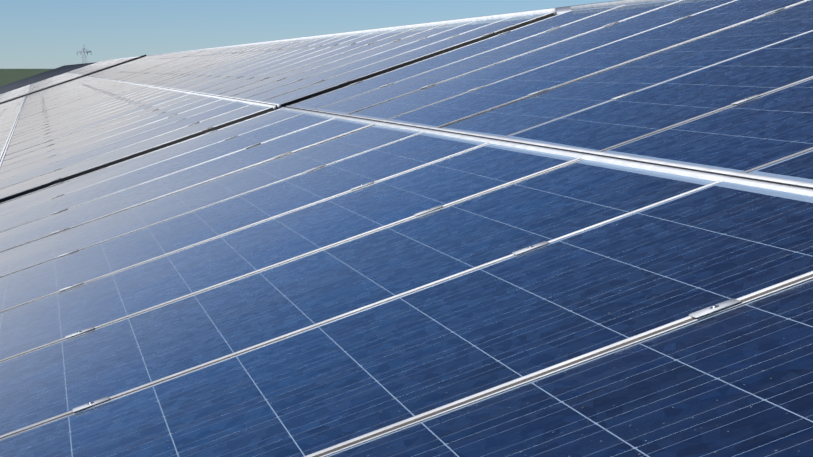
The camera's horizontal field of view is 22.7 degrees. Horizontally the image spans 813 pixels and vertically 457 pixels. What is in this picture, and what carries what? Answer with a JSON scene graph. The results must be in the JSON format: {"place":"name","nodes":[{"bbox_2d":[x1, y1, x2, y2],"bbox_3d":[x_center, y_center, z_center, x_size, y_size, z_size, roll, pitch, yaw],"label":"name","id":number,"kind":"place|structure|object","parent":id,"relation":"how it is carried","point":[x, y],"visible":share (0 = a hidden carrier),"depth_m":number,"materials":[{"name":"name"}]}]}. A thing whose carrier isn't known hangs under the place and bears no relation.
{"place":"outdoors","nodes":[
{"label":"outdoors","id":0,"kind":"place"},
{"bbox_2d":[0,69,51,86],"bbox_3d":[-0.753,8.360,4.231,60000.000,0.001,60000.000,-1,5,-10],"label":"field ground","id":1,"kind":"structure","parent":0,"point":[8,76],"depth_m":2758.18,"materials":[{"name":"green plant"}]},
{"bbox_2d":[77,45,90,63],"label":"transmission tower","id":2,"kind":"structure","parent":1,"relation":"on","point":[84,52],"depth_m":688.26,"materials":[{"name":"silver metal"}]},
{"bbox_2d":[0,62,96,93],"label":"hall roof sheets","id":3,"kind":"object","parent":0,"point":[35,78],"visible":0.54,"depth_m":138.30,"materials":[{"name":"grey metal"}]},
{"bbox_2d":[0,0,616,68],"label":"sky","id":4,"kind":"structure","parent":0,"point":[35,34],"materials":[{"name":"blue"}]},
{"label":"hall","id":5,"kind":"object","parent":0,"visible":0},
{"bbox_2d":[0,55,145,103],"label":"panel gap","id":6,"kind":"object","parent":5,"relation":"on","point":[15,98],"visible":0.33,"depth_m":53.28,"materials":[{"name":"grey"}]},
{"bbox_2d":[111,0,618,59],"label":"ridge flashing","id":7,"kind":"object","parent":5,"relation":"on","point":[559,10],"visible":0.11,"depth_m":11.81,"materials":[{"name":"silver metal"}]},
{"bbox_2d":[0,0,812,456],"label":"solar panels","id":8,"kind":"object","parent":5,"relation":"on","point":[736,382],"depth_m":4.25,"materials":[{"name":"blue"}]},
{"bbox_2d":[0,7,784,411],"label":"panel clamps","id":9,"kind":"object","parent":8,"relation":"on","point":[696,313],"visible":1,"depth_m":4.85,"materials":[{"name":"silver metal"}]},
{"bbox_2d":[0,0,812,456],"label":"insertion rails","id":10,"kind":"object","parent":5,"relation":"on","point":[594,354],"visible":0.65,"depth_m":6.67,"materials":[{"name":"metal"}]},
{"bbox_2d":[0,0,812,195],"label":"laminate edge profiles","id":11,"kind":"structure","parent":5,"relation":"on","point":[767,182],"depth_m":5.83,"materials":[{"name":"grey metal"}]}
]}

